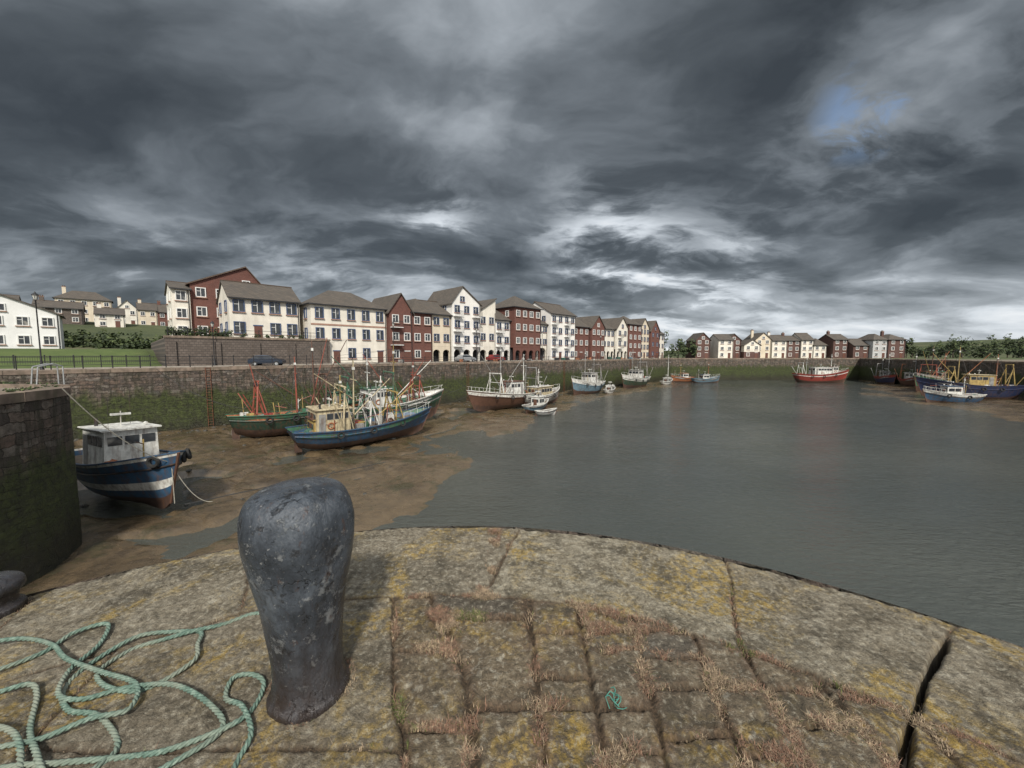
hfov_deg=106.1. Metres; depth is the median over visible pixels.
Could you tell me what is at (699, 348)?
window glass
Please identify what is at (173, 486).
mooring line
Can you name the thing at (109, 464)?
blue fishing boat
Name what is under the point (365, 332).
window glass
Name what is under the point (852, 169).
sky
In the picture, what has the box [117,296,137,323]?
building
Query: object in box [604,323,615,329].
roof
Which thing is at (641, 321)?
roof
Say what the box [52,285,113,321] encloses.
cream hotel
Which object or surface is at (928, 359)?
ground
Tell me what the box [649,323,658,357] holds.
walls
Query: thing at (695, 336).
roof
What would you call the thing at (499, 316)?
roof
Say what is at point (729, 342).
window glass
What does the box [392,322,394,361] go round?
street lamp
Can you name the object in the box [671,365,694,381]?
orange fishing boat
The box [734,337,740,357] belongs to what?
window frames
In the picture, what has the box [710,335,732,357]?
walls
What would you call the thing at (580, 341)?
window glass
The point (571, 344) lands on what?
window frames
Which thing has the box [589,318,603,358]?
walls
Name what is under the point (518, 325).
window glass
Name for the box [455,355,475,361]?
parked car
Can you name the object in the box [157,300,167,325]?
walls
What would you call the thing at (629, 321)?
roof
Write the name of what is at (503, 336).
walls
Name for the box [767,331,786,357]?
walls
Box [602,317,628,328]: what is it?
roof
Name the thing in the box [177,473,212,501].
mooring line
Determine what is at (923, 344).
hill
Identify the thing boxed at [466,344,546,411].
rusty trawler
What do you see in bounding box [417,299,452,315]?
roof
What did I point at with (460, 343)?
window frames
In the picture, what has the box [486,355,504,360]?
parked car
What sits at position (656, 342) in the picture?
window frames
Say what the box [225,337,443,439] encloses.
green trawler
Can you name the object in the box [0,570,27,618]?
mooring bollard
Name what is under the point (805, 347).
window glass
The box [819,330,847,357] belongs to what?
walls
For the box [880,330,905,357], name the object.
walls
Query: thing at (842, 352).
window frames
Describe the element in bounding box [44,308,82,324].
window frames
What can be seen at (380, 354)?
window frames
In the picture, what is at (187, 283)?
roof
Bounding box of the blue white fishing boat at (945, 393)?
[922,373,986,402]
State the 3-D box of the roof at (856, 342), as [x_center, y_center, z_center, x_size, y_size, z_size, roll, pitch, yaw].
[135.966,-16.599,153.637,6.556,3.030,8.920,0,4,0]
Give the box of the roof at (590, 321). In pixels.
[576,315,605,329]
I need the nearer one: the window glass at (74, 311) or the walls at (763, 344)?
the window glass at (74, 311)
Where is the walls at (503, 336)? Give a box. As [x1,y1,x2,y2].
[491,320,509,360]
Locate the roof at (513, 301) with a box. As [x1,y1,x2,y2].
[495,296,542,309]
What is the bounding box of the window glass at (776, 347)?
[774,341,784,355]
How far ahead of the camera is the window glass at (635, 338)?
128.32 m
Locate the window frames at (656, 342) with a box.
[652,327,659,357]
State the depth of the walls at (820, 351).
154.16 m
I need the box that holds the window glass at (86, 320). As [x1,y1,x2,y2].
[58,300,108,321]
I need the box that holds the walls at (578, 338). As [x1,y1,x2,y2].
[575,327,588,358]
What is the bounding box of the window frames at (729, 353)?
[720,340,732,357]
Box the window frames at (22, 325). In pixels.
[0,303,60,348]
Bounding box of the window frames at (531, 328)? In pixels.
[505,310,540,359]
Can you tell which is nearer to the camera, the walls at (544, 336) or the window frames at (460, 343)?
the window frames at (460, 343)
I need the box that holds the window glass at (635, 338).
[630,326,639,355]
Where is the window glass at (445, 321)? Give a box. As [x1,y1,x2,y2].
[434,318,447,340]
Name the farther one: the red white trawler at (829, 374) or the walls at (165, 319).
the walls at (165, 319)
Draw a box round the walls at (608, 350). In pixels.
[604,329,613,358]
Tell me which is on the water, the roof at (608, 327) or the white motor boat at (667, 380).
the white motor boat at (667, 380)
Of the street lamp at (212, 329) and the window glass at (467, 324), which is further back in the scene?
the window glass at (467, 324)
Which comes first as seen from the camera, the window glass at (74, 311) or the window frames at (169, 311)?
the window frames at (169, 311)
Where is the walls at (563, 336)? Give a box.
[533,303,574,359]
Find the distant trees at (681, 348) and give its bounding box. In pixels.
[664,332,697,357]
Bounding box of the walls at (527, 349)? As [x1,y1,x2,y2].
[496,307,539,360]
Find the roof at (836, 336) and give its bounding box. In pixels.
[818,334,849,339]
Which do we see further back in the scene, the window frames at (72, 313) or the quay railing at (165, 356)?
the window frames at (72, 313)
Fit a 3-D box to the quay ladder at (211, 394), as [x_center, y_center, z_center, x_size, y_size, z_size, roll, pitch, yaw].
[-33.913,1.656,43.177,0.057,7.017,0.494,4,6,45]
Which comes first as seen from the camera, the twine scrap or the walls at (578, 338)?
the twine scrap
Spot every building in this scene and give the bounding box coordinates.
[0,295,64,348]
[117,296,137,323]
[732,334,740,357]
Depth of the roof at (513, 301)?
91.28 m
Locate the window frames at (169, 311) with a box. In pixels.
[166,290,190,335]
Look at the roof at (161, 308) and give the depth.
144.84 m
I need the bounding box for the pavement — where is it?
[0,358,648,369]
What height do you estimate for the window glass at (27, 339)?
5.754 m
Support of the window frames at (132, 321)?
attached to the building at (128, 317)
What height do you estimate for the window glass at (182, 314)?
6.317 m
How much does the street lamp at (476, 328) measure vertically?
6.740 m
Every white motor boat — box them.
[603,377,614,393]
[660,353,672,384]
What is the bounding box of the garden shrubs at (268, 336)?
[239,333,305,338]
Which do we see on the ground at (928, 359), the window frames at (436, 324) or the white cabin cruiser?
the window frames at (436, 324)
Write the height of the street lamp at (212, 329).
5.740 m
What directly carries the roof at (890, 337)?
on the walls at (897, 345)
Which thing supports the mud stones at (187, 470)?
on the harbour mud at (397, 483)
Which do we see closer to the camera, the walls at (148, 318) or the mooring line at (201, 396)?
the mooring line at (201, 396)
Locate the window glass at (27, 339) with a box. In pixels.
[0,304,54,343]
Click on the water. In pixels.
(846, 484)
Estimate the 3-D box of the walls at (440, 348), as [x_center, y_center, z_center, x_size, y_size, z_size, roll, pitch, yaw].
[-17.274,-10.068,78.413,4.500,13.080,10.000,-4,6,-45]
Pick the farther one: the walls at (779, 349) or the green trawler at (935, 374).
the walls at (779, 349)
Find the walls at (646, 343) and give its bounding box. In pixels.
[641,320,648,357]
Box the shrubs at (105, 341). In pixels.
[63,329,162,348]
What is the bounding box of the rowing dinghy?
[534,408,556,415]
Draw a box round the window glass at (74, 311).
[55,309,77,321]
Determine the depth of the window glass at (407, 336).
67.81 m
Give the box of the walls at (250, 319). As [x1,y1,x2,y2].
[218,284,299,338]
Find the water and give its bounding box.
[78,380,1023,646]
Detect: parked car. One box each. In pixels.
[247,355,285,365]
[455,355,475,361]
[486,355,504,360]
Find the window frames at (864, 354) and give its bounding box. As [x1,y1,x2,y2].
[855,346,868,357]
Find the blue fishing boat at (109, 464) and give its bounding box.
[74,387,191,508]
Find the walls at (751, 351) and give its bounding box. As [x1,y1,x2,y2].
[741,340,759,357]
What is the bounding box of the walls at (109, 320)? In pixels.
[94,302,124,326]
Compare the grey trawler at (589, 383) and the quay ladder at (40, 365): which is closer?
the quay ladder at (40, 365)
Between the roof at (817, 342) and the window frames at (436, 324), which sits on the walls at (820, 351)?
the roof at (817, 342)
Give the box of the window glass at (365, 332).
[305,308,382,357]
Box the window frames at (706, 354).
[697,336,709,357]
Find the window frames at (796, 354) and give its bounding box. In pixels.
[788,341,799,357]
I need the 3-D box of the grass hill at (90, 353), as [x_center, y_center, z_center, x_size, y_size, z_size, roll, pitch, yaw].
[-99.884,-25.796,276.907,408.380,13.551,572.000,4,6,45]
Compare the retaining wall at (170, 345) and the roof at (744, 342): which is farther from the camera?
the roof at (744, 342)
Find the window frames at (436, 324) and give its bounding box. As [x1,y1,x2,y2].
[433,317,450,360]
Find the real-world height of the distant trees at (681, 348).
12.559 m
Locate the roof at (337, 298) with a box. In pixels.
[299,290,387,309]
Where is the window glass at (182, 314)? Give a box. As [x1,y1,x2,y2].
[176,291,186,330]
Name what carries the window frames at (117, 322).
attached to the walls at (109, 320)
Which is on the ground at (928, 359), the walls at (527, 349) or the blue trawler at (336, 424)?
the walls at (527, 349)
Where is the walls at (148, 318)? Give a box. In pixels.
[137,298,157,324]
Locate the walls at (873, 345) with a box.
[863,340,887,357]
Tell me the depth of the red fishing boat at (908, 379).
104.14 m
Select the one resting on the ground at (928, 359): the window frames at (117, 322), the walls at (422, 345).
the walls at (422, 345)
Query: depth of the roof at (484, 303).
84.25 m
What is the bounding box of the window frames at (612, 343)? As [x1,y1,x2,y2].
[605,330,614,346]
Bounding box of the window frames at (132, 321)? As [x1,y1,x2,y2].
[125,305,137,323]
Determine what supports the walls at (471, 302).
on the ground at (928, 359)
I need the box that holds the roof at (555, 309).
[532,301,577,316]
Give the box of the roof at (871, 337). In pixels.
[858,334,887,340]
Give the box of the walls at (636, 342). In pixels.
[624,324,640,358]
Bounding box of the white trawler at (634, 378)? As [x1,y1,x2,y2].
[621,351,652,387]
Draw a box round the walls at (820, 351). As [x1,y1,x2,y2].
[813,346,826,357]
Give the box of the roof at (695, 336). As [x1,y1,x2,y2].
[685,332,711,341]
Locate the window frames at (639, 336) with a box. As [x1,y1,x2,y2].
[629,326,641,357]
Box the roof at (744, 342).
[740,340,761,345]
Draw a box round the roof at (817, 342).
[812,338,828,345]
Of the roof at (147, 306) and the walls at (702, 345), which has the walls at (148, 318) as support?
the roof at (147, 306)
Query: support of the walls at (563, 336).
on the ground at (928, 359)
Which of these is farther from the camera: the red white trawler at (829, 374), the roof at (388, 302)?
the red white trawler at (829, 374)
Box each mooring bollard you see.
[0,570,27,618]
[237,477,354,724]
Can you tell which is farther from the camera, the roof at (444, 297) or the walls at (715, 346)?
the walls at (715, 346)
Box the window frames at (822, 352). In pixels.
[815,346,825,357]
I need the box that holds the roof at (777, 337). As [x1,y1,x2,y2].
[768,335,786,340]
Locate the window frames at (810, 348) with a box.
[802,340,813,357]
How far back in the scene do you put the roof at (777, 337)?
155.88 m
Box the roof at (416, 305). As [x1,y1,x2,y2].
[406,299,434,314]
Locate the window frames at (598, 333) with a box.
[592,323,604,358]
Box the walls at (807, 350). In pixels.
[793,334,813,357]
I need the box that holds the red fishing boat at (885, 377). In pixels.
[871,353,897,383]
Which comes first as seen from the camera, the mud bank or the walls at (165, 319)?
the mud bank
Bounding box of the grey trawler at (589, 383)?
[571,349,607,394]
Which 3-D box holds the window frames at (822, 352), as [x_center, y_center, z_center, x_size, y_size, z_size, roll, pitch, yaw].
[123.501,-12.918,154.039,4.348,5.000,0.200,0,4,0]
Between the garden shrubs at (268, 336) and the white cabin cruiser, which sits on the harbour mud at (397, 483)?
the white cabin cruiser
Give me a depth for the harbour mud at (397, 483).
27.82 m
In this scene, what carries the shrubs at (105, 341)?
on the grass hill at (90, 353)
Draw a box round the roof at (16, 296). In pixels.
[3,294,20,299]
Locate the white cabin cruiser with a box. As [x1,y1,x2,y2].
[524,369,559,403]
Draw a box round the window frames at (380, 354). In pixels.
[303,307,386,362]
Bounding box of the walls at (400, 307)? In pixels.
[386,295,412,362]
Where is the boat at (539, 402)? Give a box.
[522,391,548,413]
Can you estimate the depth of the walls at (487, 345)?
83.73 m
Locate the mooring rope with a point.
(134, 686)
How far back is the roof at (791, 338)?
156.07 m
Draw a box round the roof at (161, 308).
[156,304,166,312]
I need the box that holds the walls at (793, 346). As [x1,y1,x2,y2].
[781,332,799,357]
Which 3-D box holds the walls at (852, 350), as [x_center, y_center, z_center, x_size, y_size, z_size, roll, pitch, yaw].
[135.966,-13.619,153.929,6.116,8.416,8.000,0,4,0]
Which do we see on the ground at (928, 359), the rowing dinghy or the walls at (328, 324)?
the walls at (328, 324)
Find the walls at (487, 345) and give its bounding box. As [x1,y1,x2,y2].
[477,301,494,360]
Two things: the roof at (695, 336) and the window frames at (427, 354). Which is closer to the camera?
the window frames at (427, 354)
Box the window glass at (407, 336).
[393,315,409,356]
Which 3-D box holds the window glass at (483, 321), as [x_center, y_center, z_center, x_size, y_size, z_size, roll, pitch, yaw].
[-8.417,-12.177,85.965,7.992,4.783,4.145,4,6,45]
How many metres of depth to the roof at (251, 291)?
57.27 m
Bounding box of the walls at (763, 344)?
[750,329,770,357]
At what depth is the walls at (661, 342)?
144.51 m
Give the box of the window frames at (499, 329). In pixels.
[496,322,508,346]
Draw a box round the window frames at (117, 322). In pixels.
[94,315,124,326]
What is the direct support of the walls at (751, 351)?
on the ground at (928, 359)
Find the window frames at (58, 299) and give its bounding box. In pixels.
[58,299,110,321]
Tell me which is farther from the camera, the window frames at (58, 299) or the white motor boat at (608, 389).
the window frames at (58, 299)
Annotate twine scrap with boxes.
[605,687,626,709]
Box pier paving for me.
[0,527,1023,767]
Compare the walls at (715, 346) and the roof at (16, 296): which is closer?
the roof at (16, 296)
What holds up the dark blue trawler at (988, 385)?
on the mud bank
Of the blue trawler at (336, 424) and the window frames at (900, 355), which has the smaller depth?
the blue trawler at (336, 424)
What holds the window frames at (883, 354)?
attached to the walls at (873, 345)
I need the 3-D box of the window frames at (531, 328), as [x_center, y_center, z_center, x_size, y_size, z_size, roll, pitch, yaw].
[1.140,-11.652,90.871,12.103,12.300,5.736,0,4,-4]
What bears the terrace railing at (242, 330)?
on the retaining wall at (170, 345)
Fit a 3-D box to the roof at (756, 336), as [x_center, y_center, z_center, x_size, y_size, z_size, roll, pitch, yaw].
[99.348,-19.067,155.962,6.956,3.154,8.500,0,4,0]
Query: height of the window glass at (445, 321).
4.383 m
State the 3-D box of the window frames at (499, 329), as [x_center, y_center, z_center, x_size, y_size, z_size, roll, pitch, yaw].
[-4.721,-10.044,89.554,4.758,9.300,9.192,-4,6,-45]
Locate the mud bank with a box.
[859,379,1023,421]
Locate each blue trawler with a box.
[285,360,431,452]
[915,343,1023,398]
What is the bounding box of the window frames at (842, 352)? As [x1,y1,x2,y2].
[835,340,847,357]
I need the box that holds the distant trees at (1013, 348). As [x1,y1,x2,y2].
[901,333,1023,357]
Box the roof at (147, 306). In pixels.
[136,302,157,310]
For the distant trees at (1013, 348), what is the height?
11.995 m
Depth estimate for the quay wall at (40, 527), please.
39.69 m
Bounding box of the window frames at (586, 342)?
[575,328,588,358]
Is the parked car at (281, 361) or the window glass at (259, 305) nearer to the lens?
the parked car at (281, 361)
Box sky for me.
[0,0,1023,350]
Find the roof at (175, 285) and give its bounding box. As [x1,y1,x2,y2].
[164,280,191,295]
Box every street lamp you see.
[31,291,44,369]
[210,321,215,365]
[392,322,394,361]
[475,327,477,361]
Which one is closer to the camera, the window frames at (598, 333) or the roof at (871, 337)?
the window frames at (598, 333)
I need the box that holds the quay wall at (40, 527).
[0,359,1023,648]
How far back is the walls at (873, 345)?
148.52 m
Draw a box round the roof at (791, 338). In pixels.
[783,336,800,340]
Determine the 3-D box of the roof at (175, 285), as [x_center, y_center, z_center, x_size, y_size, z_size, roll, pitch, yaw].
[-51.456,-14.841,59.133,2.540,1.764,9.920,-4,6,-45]
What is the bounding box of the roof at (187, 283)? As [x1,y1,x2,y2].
[185,266,260,285]
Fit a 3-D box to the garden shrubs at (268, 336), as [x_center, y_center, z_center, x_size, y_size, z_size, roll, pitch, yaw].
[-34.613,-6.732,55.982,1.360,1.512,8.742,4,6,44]
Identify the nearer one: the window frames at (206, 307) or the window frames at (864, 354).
the window frames at (206, 307)
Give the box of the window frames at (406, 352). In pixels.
[390,313,412,361]
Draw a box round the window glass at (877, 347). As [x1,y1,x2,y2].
[875,341,885,355]
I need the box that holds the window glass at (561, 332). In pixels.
[542,316,573,355]
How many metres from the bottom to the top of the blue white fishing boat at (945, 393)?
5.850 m
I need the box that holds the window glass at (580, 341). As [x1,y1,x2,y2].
[575,329,587,355]
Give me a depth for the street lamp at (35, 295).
35.54 m
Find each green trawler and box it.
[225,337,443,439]
[912,342,954,391]
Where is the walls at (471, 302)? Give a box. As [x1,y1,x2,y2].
[442,288,479,360]
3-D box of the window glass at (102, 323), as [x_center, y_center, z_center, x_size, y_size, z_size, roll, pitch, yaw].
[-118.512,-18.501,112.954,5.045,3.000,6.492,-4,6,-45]
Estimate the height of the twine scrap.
0.022 m
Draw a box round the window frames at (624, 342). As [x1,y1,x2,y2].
[618,324,627,355]
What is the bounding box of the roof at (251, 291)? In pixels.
[216,279,301,303]
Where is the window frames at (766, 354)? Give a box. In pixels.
[758,336,770,357]
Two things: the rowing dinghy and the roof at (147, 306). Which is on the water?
the rowing dinghy
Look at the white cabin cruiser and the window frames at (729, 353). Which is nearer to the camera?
the white cabin cruiser
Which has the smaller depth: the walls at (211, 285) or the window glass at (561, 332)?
the walls at (211, 285)
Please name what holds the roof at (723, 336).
on the walls at (715, 346)
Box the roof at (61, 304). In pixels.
[32,300,85,311]
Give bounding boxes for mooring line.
[62,388,166,461]
[157,369,243,408]
[171,468,174,503]
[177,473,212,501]
[185,462,384,504]
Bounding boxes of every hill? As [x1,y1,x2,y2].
[0,322,167,368]
[664,339,1023,356]
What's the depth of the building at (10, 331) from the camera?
57.67 m
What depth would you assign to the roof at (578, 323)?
109.56 m
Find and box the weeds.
[0,381,62,391]
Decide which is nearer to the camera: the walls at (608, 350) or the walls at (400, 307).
the walls at (400, 307)
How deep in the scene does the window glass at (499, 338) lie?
87.43 m
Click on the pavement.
(238, 365)
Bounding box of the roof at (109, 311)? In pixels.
[93,307,124,315]
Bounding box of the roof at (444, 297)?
[427,286,481,306]
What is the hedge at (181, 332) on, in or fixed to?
on the retaining wall at (170, 345)
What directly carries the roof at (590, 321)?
on the walls at (596, 338)
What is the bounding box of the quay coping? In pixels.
[0,358,1023,404]
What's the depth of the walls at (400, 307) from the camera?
67.81 m
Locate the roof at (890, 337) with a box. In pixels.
[884,334,907,339]
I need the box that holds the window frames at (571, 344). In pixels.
[542,315,575,359]
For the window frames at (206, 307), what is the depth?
58.30 m
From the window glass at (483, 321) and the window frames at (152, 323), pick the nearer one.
the window glass at (483, 321)
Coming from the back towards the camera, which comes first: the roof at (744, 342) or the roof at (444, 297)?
the roof at (744, 342)
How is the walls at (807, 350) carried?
on the ground at (928, 359)
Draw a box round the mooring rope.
[0,611,265,767]
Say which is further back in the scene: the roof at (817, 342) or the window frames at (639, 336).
the roof at (817, 342)
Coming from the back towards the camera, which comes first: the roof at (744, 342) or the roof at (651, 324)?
the roof at (744, 342)
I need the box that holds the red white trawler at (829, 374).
[792,356,848,382]
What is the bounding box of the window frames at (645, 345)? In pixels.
[641,325,648,357]
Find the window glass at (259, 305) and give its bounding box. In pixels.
[221,300,296,333]
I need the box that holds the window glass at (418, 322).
[415,317,429,356]
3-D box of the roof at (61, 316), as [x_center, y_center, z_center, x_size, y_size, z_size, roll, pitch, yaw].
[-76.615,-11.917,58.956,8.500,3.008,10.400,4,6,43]
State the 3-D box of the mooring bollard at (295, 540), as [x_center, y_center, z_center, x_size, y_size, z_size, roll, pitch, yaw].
[-0.979,0.967,1.811,0.486,1.020,0.470,-1,4,0]
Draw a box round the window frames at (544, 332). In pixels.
[541,326,546,358]
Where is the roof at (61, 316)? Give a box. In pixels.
[0,294,65,318]
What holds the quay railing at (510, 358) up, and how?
on the ground at (928, 359)
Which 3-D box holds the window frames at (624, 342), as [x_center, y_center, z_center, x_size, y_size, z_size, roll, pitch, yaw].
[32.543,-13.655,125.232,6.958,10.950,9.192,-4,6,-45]
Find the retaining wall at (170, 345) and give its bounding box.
[151,335,329,365]
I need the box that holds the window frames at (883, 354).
[874,340,887,357]
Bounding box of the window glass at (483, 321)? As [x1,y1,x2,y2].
[482,317,492,339]
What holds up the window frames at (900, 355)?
attached to the walls at (897, 345)
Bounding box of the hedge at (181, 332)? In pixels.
[164,325,233,336]
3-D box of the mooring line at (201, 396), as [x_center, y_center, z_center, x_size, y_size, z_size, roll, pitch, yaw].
[-31.604,0.423,38.953,11.074,3.935,0.038,1,5,12]
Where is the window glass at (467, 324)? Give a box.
[443,297,477,342]
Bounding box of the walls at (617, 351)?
[611,319,627,358]
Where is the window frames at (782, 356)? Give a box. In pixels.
[774,341,786,357]
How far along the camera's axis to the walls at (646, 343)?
134.71 m
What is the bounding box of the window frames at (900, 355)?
[890,340,905,357]
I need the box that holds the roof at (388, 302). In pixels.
[372,293,414,315]
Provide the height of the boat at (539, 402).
4.766 m
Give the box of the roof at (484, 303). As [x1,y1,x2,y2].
[479,298,496,310]
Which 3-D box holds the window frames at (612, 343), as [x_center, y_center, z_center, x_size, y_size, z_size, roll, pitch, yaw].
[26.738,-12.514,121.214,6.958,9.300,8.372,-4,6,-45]
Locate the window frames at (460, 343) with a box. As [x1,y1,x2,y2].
[444,296,482,346]
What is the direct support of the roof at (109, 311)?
on the walls at (109, 320)
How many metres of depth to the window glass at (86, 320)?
131.43 m
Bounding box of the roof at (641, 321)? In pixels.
[631,318,649,329]
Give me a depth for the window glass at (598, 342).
111.77 m
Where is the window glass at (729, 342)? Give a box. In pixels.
[721,341,730,355]
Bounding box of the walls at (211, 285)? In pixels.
[188,268,258,335]
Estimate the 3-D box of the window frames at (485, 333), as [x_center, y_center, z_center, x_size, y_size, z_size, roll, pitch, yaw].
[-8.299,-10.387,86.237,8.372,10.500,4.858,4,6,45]
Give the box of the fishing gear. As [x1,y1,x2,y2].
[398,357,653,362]
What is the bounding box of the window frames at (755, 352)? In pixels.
[746,342,759,357]
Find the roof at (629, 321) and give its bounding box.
[622,316,643,325]
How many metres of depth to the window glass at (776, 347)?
154.88 m
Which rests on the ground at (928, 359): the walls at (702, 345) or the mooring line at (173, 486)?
the walls at (702, 345)
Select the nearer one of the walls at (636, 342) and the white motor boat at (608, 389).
the white motor boat at (608, 389)
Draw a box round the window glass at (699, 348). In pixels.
[698,337,707,349]
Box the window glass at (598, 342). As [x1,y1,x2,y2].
[593,330,603,355]
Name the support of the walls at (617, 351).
on the ground at (928, 359)
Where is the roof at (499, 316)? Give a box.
[495,309,511,321]
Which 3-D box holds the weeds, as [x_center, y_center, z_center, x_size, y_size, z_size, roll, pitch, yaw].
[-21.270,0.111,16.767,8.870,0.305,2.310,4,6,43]
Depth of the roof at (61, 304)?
107.19 m
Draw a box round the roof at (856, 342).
[848,339,869,345]
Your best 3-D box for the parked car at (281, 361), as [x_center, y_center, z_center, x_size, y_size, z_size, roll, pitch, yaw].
[-32.858,-3.170,51.700,4.070,1.469,1.780,-1,5,-15]
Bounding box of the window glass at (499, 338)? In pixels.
[498,323,507,342]
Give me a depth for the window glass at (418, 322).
71.06 m
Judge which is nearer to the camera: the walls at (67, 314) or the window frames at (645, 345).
the walls at (67, 314)
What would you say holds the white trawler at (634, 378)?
on the water
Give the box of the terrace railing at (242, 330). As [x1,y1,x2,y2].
[166,327,317,338]
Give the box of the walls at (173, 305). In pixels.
[166,286,191,330]
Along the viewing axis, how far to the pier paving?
1.98 m
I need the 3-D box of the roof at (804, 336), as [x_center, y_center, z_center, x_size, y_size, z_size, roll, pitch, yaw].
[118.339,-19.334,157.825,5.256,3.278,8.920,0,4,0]
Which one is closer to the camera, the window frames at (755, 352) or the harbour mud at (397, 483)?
the harbour mud at (397, 483)
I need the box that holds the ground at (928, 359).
[0,357,1023,767]
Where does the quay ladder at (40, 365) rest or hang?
attached to the quay coping
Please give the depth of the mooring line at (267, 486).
23.60 m
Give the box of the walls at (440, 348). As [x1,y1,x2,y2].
[432,315,450,361]
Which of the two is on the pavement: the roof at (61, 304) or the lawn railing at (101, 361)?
the lawn railing at (101, 361)
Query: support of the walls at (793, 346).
on the ground at (928, 359)
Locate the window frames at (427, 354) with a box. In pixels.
[414,314,431,360]
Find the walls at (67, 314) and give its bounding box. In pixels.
[39,294,85,324]
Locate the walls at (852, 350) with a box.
[847,342,868,357]
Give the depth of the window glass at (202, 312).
58.28 m
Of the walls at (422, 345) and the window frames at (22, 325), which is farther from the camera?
the walls at (422, 345)
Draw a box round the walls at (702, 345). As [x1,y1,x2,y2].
[686,333,709,357]
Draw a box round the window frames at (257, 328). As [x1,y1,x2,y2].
[219,299,299,337]
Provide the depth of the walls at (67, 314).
107.38 m
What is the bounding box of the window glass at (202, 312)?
[196,281,245,334]
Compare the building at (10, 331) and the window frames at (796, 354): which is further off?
the window frames at (796, 354)
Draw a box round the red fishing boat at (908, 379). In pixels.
[895,355,924,385]
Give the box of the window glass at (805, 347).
[803,341,811,355]
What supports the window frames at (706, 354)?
attached to the walls at (702, 345)
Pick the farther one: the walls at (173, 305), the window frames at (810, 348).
the window frames at (810, 348)
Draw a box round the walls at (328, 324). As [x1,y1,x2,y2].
[299,304,386,362]
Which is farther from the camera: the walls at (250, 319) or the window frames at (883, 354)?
the window frames at (883, 354)
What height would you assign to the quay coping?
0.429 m
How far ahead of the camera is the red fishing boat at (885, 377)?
114.27 m
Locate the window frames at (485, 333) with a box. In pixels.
[480,317,493,340]
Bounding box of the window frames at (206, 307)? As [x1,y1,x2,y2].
[195,280,249,335]
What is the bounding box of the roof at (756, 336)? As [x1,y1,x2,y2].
[744,332,771,340]
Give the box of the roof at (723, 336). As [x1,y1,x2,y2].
[710,334,733,339]
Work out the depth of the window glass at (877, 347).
148.32 m
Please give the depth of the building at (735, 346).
151.13 m
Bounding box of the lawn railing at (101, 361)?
[0,355,153,368]
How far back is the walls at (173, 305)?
56.35 m
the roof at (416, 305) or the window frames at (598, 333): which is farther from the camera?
the window frames at (598, 333)
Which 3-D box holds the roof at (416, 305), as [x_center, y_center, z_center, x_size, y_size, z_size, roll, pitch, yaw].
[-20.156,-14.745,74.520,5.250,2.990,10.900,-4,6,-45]
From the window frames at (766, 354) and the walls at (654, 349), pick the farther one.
the window frames at (766, 354)
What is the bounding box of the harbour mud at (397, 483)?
[20,382,673,594]
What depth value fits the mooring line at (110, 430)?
17.86 m
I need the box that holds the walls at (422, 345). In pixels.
[412,313,432,361]
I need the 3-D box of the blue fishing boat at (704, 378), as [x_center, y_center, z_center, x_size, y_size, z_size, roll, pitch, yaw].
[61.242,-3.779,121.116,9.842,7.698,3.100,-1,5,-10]
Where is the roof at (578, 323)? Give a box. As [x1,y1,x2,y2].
[575,318,589,327]
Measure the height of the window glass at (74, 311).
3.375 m
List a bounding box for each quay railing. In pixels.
[0,355,322,369]
[338,355,663,363]
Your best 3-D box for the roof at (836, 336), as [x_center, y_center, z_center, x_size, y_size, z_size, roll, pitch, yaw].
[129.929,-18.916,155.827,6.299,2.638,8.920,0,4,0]
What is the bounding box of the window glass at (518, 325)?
[506,310,538,343]
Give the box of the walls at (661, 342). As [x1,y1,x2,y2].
[659,335,663,357]
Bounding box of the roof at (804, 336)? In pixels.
[792,333,814,339]
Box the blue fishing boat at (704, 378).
[691,361,719,382]
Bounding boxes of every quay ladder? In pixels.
[30,363,64,384]
[205,368,213,426]
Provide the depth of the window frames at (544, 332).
96.97 m
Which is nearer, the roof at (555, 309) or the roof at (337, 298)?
the roof at (337, 298)
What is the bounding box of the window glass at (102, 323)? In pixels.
[100,315,119,324]
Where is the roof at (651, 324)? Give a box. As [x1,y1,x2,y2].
[647,320,660,332]
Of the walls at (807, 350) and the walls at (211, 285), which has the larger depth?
the walls at (807, 350)
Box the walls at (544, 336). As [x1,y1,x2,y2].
[536,325,546,359]
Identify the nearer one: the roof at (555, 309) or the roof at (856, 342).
the roof at (555, 309)
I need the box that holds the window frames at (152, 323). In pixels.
[137,311,156,324]
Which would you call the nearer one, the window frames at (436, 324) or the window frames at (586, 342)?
the window frames at (436, 324)
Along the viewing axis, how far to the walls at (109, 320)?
110.99 m
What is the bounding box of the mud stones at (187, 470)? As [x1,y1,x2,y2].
[74,384,653,506]

